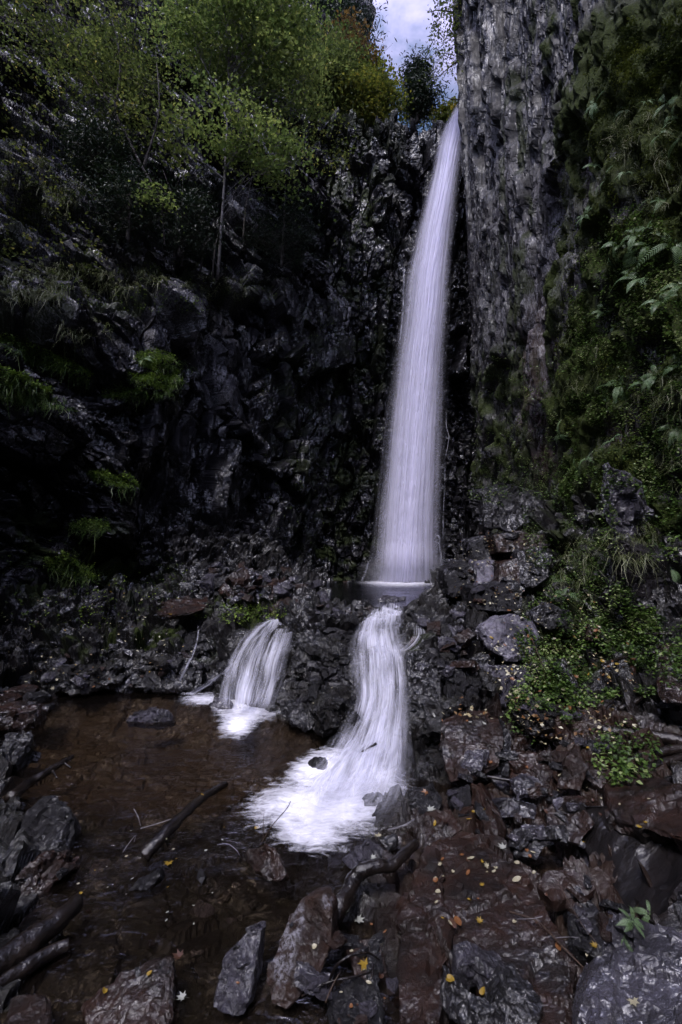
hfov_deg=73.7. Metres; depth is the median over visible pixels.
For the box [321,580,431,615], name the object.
plunge pool water
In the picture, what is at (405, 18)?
sky
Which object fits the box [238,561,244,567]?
rubble stone
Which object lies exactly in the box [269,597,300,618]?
rubble plate
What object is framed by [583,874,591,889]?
rubble stone
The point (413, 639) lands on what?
rubble stone
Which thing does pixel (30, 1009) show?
stone block
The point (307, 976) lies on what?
rubble stone
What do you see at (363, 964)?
fallen leaf
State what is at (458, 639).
rubble stone
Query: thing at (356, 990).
stone block
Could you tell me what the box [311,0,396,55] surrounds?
spruce tree
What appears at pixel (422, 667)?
rubble stone
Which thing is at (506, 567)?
stacked block
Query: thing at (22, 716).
bank stone
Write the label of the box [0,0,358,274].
slope shrubbery
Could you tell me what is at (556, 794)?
rubble stone
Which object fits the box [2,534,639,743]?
leaf litter
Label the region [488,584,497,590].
rubble stone
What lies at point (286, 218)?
hemlock
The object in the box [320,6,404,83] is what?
deciduous tree
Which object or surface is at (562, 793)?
rubble stone
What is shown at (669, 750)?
log
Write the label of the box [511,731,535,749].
rubble stone
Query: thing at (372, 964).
twig
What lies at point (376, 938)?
rubble stone
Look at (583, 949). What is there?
rubble stone
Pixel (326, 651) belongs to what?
bedrock hump
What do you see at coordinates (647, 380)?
fern
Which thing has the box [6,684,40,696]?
bank stone
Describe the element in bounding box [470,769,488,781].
rubble stone
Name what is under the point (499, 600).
stacked block
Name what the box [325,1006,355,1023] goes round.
rubble stone
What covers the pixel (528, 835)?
rubble stone
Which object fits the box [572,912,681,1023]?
round boulder
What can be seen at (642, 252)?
fern
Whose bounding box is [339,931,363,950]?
rubble stone
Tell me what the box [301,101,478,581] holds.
cliff back
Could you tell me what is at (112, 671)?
bedrock hump
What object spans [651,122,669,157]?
fern
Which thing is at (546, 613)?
stone block
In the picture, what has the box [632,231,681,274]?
fern
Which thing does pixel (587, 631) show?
leaf strewn rock
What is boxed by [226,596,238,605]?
rubble stone
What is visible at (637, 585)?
wall rock
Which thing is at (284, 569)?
rubble stone
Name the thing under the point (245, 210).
bare sapling
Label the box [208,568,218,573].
rubble stone
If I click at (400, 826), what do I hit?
stick
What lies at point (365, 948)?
rubble stone
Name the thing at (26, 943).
wet log
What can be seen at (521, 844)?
rubble stone
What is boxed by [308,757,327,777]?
pool rock
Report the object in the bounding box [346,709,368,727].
stream stone
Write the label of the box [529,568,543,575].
rubble stone
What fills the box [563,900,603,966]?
stone block
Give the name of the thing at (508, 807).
stone block
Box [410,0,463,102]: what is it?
overhanging tree
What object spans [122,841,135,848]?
rubble stone
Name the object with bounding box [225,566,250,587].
rubble stone
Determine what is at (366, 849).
stone block
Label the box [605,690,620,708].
stick
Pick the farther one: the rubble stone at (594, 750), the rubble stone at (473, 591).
the rubble stone at (473, 591)
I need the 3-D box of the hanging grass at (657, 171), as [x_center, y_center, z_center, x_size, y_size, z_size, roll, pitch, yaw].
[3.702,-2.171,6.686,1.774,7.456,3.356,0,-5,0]
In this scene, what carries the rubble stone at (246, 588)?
on the ground at (190, 543)
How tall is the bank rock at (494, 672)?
0.436 m
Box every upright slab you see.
[214,921,265,1016]
[266,886,337,1008]
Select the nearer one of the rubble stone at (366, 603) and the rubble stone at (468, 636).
the rubble stone at (468, 636)
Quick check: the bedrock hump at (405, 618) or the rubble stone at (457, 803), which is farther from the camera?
the bedrock hump at (405, 618)
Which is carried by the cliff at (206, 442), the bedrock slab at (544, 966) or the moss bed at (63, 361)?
the moss bed at (63, 361)
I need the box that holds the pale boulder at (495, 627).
[475,614,539,662]
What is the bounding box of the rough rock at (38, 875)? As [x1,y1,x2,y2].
[15,849,80,897]
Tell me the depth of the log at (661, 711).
3.95 m
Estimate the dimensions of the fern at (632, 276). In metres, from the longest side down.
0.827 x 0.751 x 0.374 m
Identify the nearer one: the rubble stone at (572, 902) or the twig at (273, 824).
the rubble stone at (572, 902)
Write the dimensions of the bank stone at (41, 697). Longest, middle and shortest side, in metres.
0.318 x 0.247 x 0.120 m
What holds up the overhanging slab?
on the ground at (190, 543)
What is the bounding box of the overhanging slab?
[156,595,209,618]
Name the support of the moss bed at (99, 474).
on the cliff at (206, 442)
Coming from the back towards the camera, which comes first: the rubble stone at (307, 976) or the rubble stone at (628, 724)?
the rubble stone at (628, 724)
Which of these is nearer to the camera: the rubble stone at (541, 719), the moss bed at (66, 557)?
the rubble stone at (541, 719)
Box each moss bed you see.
[0,332,93,380]
[0,360,53,401]
[0,384,39,404]
[42,550,98,581]
[66,515,109,533]
[86,465,139,491]
[101,381,175,400]
[127,369,183,386]
[133,347,179,374]
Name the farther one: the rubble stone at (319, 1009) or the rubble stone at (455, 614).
the rubble stone at (455, 614)
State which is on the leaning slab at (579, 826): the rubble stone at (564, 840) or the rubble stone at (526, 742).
the rubble stone at (564, 840)
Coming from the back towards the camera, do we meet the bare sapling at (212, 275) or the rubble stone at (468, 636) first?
the bare sapling at (212, 275)
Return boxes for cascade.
[188,619,281,734]
[260,605,420,849]
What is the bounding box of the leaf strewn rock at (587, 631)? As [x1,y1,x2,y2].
[581,624,602,646]
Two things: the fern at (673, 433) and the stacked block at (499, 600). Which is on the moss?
the fern at (673, 433)
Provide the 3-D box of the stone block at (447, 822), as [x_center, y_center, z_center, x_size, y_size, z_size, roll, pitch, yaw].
[0.632,1.990,2.887,0.241,0.174,0.286,0,-5,0]
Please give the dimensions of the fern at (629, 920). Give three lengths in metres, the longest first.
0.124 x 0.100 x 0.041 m
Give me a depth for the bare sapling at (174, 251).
11.58 m
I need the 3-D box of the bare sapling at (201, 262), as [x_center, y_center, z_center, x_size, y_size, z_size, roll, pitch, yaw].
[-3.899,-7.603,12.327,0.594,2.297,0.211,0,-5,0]
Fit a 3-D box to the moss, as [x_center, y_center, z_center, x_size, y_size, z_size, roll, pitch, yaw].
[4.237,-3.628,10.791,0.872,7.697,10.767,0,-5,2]
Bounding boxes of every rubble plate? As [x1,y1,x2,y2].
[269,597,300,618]
[316,590,329,602]
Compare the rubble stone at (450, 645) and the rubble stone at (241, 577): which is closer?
the rubble stone at (450, 645)
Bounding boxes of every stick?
[362,742,376,752]
[388,818,414,831]
[487,775,509,781]
[572,698,580,709]
[596,726,641,777]
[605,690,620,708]
[638,632,672,635]
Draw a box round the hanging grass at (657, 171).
[549,106,681,613]
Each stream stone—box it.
[216,659,240,675]
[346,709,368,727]
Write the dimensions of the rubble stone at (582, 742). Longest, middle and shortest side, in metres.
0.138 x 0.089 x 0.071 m
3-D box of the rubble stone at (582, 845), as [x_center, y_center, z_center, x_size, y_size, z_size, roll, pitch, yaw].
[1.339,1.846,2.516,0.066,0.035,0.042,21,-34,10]
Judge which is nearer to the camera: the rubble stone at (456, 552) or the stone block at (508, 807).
the stone block at (508, 807)
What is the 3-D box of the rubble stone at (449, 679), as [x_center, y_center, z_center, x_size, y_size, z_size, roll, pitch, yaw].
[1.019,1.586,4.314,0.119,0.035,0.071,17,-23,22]
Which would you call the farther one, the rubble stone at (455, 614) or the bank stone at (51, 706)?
the rubble stone at (455, 614)
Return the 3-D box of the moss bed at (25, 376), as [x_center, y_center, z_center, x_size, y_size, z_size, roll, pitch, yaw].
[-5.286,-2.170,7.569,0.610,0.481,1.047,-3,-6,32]
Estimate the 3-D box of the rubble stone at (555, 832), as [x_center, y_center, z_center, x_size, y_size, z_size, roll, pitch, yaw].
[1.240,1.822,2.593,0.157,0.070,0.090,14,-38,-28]
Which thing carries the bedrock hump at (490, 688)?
on the ground at (190, 543)
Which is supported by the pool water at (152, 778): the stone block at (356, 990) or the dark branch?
the dark branch
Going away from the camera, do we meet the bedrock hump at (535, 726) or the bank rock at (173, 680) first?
the bedrock hump at (535, 726)
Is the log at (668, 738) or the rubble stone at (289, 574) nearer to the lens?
the log at (668, 738)
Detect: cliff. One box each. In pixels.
[0,0,376,592]
[452,0,681,546]
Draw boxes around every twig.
[140,818,171,828]
[260,801,290,843]
[309,971,371,990]
[325,970,341,1002]
[327,951,379,988]
[369,962,373,980]
[509,910,582,967]
[532,640,547,684]
[556,878,595,941]
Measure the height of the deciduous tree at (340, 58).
6.462 m
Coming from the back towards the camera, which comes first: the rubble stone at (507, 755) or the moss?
the moss
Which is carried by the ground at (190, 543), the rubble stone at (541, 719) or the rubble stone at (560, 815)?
the rubble stone at (541, 719)
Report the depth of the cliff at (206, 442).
12.39 m
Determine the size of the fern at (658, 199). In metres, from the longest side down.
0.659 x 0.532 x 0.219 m
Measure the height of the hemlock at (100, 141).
1.769 m
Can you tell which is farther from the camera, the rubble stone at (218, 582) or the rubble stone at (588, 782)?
the rubble stone at (218, 582)
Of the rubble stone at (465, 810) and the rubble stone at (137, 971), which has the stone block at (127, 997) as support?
the rubble stone at (137, 971)
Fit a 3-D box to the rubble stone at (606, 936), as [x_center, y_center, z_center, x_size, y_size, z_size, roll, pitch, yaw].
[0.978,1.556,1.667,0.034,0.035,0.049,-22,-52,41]
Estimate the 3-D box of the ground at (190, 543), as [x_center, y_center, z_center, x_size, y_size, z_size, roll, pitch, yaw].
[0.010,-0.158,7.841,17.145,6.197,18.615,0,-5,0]
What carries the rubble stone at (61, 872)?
on the rough rock at (38, 875)
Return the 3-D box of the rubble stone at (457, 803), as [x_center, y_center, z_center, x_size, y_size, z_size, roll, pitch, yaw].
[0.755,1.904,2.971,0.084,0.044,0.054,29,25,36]
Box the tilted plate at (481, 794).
[470,783,508,840]
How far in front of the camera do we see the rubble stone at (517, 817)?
2.79 m
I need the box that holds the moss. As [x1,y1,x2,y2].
[474,6,681,497]
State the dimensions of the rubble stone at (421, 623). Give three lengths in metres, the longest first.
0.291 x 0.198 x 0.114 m
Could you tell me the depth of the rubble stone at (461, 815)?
2.89 m
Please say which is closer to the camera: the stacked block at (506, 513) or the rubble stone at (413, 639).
the rubble stone at (413, 639)
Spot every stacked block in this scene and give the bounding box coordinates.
[437,558,474,597]
[460,581,525,612]
[461,535,499,560]
[468,559,494,582]
[469,484,543,531]
[485,530,551,557]
[491,557,522,584]
[502,547,552,587]
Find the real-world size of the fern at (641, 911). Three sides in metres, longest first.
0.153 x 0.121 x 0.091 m
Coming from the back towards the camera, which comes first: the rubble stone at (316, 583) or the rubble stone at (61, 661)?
the rubble stone at (316, 583)
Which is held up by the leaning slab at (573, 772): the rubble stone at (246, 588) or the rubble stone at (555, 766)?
the rubble stone at (555, 766)
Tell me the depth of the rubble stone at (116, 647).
6.95 m
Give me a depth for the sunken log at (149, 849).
2.85 m
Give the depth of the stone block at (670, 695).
3.81 m
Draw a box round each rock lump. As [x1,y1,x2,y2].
[439,965,469,1023]
[448,940,481,987]
[458,987,504,1023]
[470,949,505,995]
[484,962,542,1023]
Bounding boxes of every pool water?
[0,689,551,1019]
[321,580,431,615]
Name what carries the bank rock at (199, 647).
on the ground at (190, 543)
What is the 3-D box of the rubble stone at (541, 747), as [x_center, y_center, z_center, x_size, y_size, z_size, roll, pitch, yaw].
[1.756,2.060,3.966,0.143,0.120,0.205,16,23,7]
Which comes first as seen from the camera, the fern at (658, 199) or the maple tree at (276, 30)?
the fern at (658, 199)
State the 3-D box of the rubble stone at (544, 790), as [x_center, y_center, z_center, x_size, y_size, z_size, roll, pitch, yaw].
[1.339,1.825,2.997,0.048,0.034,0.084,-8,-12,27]
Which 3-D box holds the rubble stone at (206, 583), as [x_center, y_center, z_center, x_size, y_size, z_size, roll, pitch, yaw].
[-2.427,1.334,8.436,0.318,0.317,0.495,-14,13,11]
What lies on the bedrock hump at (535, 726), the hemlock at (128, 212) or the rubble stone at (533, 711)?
the rubble stone at (533, 711)
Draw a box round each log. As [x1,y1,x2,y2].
[0,894,83,974]
[0,938,68,986]
[139,781,227,861]
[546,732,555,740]
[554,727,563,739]
[600,651,660,666]
[601,724,681,744]
[617,680,656,710]
[617,753,681,779]
[622,659,635,703]
[626,743,681,759]
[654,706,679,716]
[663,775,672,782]
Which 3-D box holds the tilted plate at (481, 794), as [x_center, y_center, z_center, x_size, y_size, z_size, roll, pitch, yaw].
[0.934,1.885,2.838,0.135,0.265,0.395,1,-5,-13]
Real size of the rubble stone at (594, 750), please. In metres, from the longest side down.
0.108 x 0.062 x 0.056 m
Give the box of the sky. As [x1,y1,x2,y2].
[369,0,458,134]
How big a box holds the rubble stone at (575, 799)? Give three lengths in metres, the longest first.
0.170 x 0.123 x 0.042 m
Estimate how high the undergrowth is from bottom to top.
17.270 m
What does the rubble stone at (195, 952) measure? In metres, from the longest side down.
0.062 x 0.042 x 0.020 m
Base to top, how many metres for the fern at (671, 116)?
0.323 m
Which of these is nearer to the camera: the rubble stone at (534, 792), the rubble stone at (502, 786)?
the rubble stone at (534, 792)
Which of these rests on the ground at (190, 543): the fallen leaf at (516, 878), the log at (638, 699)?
the log at (638, 699)
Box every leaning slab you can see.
[541,796,593,844]
[556,743,587,790]
[561,803,681,924]
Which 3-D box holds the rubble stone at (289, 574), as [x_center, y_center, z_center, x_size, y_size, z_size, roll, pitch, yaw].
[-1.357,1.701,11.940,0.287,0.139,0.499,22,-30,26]
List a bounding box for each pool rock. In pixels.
[126,706,175,729]
[209,694,233,716]
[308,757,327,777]
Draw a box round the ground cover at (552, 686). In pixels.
[452,456,681,786]
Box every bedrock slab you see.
[395,845,454,1023]
[430,831,576,1023]
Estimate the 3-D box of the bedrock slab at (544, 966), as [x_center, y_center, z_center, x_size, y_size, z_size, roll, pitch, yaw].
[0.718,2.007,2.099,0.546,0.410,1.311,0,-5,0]
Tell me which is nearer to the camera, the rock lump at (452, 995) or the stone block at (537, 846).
the rock lump at (452, 995)
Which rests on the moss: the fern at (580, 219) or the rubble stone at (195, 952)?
the fern at (580, 219)
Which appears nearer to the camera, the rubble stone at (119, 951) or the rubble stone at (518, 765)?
the rubble stone at (119, 951)
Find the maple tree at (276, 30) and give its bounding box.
[128,0,347,279]
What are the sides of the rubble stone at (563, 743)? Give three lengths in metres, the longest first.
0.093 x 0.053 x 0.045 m
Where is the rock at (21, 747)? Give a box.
[0,730,40,777]
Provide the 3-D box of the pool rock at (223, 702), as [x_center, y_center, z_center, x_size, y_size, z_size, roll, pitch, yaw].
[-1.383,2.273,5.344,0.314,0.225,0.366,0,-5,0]
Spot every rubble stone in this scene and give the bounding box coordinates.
[40,672,55,681]
[51,947,70,967]
[53,658,66,667]
[56,867,67,879]
[69,665,78,671]
[72,675,87,689]
[89,858,110,875]
[107,944,126,959]
[108,645,119,651]
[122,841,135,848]
[123,649,132,655]
[135,967,140,977]
[181,651,190,657]
[190,899,214,917]
[190,949,203,956]
[193,567,208,578]
[194,573,216,590]
[198,573,219,595]
[199,576,226,592]
[200,592,208,597]
[208,561,230,575]
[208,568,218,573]
[218,583,237,598]
[218,890,231,904]
[218,966,228,983]
[219,565,227,575]
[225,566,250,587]
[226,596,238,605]
[226,917,237,923]
[232,882,240,887]
[233,587,245,592]
[234,915,244,920]
[236,567,258,584]
[236,955,250,968]
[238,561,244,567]
[240,591,253,604]
[244,585,255,592]
[246,923,260,936]
[247,898,258,909]
[250,568,262,584]
[259,593,267,601]
[261,569,272,581]
[263,577,281,591]
[268,569,278,577]
[268,594,273,602]
[273,586,291,598]
[277,583,291,590]
[281,567,291,574]
[283,570,291,577]
[288,577,297,581]
[291,575,302,583]
[294,583,307,589]
[294,961,332,1000]
[303,994,327,1021]
[308,579,322,587]
[321,930,347,949]
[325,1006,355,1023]
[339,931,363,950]
[353,1014,367,1023]
[354,946,368,957]
[358,1000,376,1017]
[363,599,373,607]
[366,961,378,984]
[367,952,383,975]
[368,931,382,946]
[370,942,379,956]
[386,977,398,995]
[392,994,398,1005]
[409,635,417,647]
[412,613,430,621]
[417,618,429,629]
[417,663,428,672]
[426,621,440,636]
[436,659,444,669]
[438,665,455,676]
[442,642,455,649]
[442,676,454,682]
[446,789,459,795]
[448,624,456,636]
[449,608,465,619]
[450,660,477,667]
[450,796,463,810]
[451,550,459,554]
[453,635,463,643]
[455,625,464,631]
[457,628,476,647]
[457,772,465,779]
[458,572,468,578]
[458,807,471,813]
[458,813,469,816]
[460,650,467,655]
[460,749,488,776]
[463,772,472,782]
[470,585,484,594]
[470,664,479,673]
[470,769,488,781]
[473,598,485,603]
[474,801,488,820]
[475,819,497,835]
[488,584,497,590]
[491,775,509,791]
[495,750,518,760]
[500,532,514,539]
[500,577,507,582]
[507,833,518,842]
[508,758,527,772]
[508,828,531,850]
[509,773,542,800]
[509,785,525,798]
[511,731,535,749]
[511,830,532,840]
[513,795,528,801]
[513,813,521,825]
[521,704,536,710]
[521,824,547,839]
[527,783,552,799]
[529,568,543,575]
[529,708,538,716]
[532,816,543,824]
[535,717,546,723]
[536,741,546,752]
[537,750,567,762]
[540,784,547,793]
[544,824,567,839]
[546,790,559,803]
[547,841,555,847]
[548,761,562,771]
[552,797,562,809]
[554,810,567,822]
[558,790,567,796]
[559,739,569,746]
[560,710,572,719]
[561,831,568,845]
[562,795,588,804]
[565,884,588,903]
[565,899,582,914]
[565,940,571,945]
[566,802,581,811]
[568,886,583,899]
[573,711,583,717]
[573,904,588,917]
[574,737,587,747]
[575,917,592,934]
[577,841,584,849]
[577,943,591,955]
[582,760,610,793]
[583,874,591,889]
[586,771,599,782]
[588,739,599,746]
[588,741,602,755]
[592,851,599,862]
[594,911,608,940]
[598,742,609,749]
[598,899,630,913]
[601,929,611,942]
[608,909,618,914]
[624,720,631,727]
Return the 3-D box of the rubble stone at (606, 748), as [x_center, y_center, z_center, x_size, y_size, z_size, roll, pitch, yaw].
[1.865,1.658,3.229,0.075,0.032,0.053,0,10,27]
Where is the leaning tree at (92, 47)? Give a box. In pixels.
[0,0,195,215]
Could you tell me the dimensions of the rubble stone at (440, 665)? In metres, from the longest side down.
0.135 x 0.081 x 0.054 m
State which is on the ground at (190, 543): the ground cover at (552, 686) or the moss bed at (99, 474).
the ground cover at (552, 686)
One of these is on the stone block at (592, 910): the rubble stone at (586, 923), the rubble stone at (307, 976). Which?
the rubble stone at (586, 923)
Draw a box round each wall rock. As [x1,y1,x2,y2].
[600,462,654,541]
[607,536,671,633]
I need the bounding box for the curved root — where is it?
[336,839,418,926]
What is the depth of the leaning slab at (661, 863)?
2.17 m
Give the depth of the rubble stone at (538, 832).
2.59 m
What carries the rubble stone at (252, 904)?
on the ground at (190, 543)
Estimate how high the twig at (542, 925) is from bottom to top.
0.056 m
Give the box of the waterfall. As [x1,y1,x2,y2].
[377,111,459,585]
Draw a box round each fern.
[551,588,578,598]
[554,420,568,445]
[575,205,591,231]
[578,451,593,479]
[584,91,603,120]
[590,310,610,319]
[599,241,627,249]
[600,389,609,403]
[604,376,625,403]
[607,246,640,280]
[609,269,647,293]
[615,906,644,937]
[617,226,644,255]
[622,934,632,951]
[628,377,650,389]
[631,900,650,921]
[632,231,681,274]
[632,239,654,265]
[636,197,665,212]
[639,365,669,391]
[640,291,677,315]
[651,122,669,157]
[652,94,677,120]
[655,281,681,313]
[656,353,681,379]
[656,413,681,447]
[660,141,676,170]
[663,105,676,126]
[669,566,680,581]
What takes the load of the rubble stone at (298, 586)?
on the ground at (190, 543)
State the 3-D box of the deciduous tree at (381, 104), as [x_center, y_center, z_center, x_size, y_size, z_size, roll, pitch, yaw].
[1.337,-17.224,18.894,5.038,5.281,4.205,0,-5,0]
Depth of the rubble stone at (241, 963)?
1.88 m
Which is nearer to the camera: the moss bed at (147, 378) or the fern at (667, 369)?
the fern at (667, 369)
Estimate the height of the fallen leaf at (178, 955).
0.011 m
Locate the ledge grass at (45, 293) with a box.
[0,108,249,362]
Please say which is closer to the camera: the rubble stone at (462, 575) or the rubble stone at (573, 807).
the rubble stone at (573, 807)
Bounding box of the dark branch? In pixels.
[3,755,73,802]
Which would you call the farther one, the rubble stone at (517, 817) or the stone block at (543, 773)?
the stone block at (543, 773)
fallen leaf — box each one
[172,949,183,959]
[176,991,186,1000]
[354,915,363,922]
[357,958,367,970]
[426,805,434,810]
[446,974,454,981]
[449,918,456,927]
[454,916,461,925]
[479,987,484,994]
[498,843,505,848]
[512,876,521,881]
[555,942,560,949]
[626,997,638,1005]
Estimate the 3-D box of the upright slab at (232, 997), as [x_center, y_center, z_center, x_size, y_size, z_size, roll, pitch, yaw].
[-0.412,1.885,1.902,0.154,0.196,0.265,-1,-5,13]
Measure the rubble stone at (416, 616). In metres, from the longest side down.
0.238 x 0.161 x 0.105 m
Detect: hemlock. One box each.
[33,88,155,198]
[53,142,187,269]
[110,163,239,272]
[231,184,328,271]
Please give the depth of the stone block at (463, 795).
3.04 m
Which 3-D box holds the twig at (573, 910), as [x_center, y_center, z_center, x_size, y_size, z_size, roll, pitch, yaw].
[1.020,1.744,2.002,0.026,0.083,0.252,1,-5,-9]
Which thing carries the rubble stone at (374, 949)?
on the stone block at (352, 961)
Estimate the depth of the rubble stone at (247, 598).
7.40 m
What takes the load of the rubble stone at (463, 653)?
on the rubble stone
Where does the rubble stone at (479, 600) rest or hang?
on the stacked block at (499, 600)
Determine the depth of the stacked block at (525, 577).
7.14 m
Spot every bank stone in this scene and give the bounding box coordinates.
[0,693,22,703]
[0,700,48,736]
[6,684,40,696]
[17,672,31,684]
[23,691,52,703]
[44,703,54,710]
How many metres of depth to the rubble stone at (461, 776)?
3.18 m
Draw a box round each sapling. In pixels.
[128,178,186,245]
[162,169,178,256]
[193,204,205,271]
[210,216,221,279]
[242,175,253,240]
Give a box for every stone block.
[6,994,53,1023]
[81,955,178,1023]
[129,868,164,891]
[197,869,206,885]
[245,844,289,881]
[327,977,384,1023]
[342,853,358,868]
[344,938,388,982]
[353,839,382,861]
[378,834,397,852]
[407,783,442,813]
[423,809,461,839]
[439,710,503,782]
[447,784,471,809]
[492,797,535,819]
[498,718,511,776]
[505,751,553,786]
[509,825,548,861]
[524,602,568,631]
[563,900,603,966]
[582,852,588,867]
[656,642,681,705]
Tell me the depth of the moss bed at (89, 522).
8.61 m
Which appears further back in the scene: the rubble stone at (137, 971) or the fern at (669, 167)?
the fern at (669, 167)
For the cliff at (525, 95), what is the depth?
9.00 m
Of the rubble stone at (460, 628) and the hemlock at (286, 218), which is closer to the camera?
the rubble stone at (460, 628)
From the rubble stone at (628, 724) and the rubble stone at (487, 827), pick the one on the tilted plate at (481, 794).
the rubble stone at (487, 827)
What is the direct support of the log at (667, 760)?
on the ground at (190, 543)
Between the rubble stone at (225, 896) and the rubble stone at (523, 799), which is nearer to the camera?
the rubble stone at (225, 896)
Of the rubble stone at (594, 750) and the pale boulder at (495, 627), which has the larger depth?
the pale boulder at (495, 627)
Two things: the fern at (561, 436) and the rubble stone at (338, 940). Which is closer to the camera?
the rubble stone at (338, 940)
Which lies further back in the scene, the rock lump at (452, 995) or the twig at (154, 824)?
the twig at (154, 824)
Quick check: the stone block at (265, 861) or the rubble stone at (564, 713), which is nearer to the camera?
the stone block at (265, 861)
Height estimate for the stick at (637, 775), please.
0.119 m
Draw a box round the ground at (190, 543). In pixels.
[0,477,681,1023]
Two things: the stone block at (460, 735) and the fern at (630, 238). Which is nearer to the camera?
the stone block at (460, 735)
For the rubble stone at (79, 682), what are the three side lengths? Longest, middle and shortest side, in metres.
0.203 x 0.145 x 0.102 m
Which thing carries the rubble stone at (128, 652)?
on the bedrock hump at (141, 659)
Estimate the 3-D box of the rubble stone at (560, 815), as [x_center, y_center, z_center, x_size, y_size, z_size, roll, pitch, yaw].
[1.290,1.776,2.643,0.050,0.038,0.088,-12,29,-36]
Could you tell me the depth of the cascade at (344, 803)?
3.38 m
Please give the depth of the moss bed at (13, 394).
7.55 m
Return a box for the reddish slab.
[602,776,681,852]
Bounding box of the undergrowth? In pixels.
[1,136,378,627]
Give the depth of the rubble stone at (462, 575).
6.98 m
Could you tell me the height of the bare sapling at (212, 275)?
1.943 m
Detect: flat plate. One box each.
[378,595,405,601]
[537,870,594,911]
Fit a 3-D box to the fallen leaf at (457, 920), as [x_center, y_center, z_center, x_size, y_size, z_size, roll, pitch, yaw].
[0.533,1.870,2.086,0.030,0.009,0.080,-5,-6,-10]
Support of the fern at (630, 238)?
on the moss
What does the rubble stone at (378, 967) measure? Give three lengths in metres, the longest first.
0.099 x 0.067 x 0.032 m
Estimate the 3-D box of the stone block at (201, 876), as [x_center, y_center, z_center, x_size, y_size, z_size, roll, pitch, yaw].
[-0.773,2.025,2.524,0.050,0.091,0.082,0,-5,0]
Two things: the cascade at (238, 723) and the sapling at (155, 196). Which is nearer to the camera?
the cascade at (238, 723)
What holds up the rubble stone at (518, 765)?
on the stone block at (543, 773)
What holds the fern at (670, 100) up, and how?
on the moss
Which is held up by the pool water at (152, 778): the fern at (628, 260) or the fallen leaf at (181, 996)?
the fallen leaf at (181, 996)
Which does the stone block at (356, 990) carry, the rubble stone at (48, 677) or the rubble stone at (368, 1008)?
the rubble stone at (368, 1008)
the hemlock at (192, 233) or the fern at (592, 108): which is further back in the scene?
the hemlock at (192, 233)
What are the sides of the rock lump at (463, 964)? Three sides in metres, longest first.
0.144 x 0.136 x 0.108 m
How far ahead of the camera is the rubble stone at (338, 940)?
1.89 m
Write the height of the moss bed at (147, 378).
0.689 m
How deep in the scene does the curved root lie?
2.30 m
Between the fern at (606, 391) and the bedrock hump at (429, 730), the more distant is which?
the fern at (606, 391)
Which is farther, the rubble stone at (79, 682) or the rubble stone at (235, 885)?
the rubble stone at (79, 682)
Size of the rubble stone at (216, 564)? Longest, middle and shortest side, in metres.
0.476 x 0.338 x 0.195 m
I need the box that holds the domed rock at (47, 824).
[0,795,80,852]
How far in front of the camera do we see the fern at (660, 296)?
5.79 m
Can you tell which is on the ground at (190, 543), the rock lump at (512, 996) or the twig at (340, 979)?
the rock lump at (512, 996)
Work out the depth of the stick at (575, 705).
4.00 m
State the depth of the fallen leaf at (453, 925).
2.04 m
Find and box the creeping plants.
[471,200,681,562]
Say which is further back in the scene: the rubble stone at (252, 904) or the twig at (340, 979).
the rubble stone at (252, 904)
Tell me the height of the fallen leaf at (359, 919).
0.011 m
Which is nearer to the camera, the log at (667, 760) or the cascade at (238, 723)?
the log at (667, 760)
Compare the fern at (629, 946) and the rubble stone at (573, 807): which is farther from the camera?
the rubble stone at (573, 807)
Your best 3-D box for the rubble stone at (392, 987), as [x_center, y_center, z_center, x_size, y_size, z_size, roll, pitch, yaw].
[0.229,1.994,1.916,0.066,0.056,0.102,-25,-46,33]
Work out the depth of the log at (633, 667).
4.46 m
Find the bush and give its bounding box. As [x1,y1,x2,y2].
[420,96,457,129]
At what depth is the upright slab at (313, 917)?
1.90 m
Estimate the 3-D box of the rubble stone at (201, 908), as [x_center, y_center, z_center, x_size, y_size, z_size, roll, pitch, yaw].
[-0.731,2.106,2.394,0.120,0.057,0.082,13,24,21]
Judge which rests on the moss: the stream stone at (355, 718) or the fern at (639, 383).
the fern at (639, 383)
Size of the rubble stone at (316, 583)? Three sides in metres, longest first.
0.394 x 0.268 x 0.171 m
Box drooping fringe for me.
[0,337,197,590]
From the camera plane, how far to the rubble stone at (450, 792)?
3.05 m
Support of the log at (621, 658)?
on the ground at (190, 543)
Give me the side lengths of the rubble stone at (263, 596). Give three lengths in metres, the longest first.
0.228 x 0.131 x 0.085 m
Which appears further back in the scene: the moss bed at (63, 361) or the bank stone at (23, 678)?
the moss bed at (63, 361)
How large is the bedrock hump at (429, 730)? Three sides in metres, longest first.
0.580 x 0.572 x 0.496 m
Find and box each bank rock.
[116,654,209,695]
[157,627,214,658]
[279,696,315,732]
[293,626,355,653]
[306,659,360,701]
[404,647,443,715]
[438,636,464,652]
[441,659,482,706]
[479,664,531,708]
[530,657,576,703]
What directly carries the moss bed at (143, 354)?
on the cliff at (206, 442)
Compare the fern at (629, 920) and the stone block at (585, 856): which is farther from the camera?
the stone block at (585, 856)
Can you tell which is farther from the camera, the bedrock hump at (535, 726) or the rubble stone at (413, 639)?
the rubble stone at (413, 639)
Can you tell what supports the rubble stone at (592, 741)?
on the ground at (190, 543)
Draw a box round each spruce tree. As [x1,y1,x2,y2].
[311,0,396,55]
[391,36,452,132]
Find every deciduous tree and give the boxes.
[281,16,382,138]
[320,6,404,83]
[323,48,435,128]
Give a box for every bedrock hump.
[39,659,126,696]
[118,647,195,676]
[276,676,308,709]
[290,632,358,681]
[308,683,364,737]
[400,612,411,627]
[400,651,456,694]
[402,691,474,744]
[451,659,501,701]
[503,662,527,683]
[510,690,563,738]

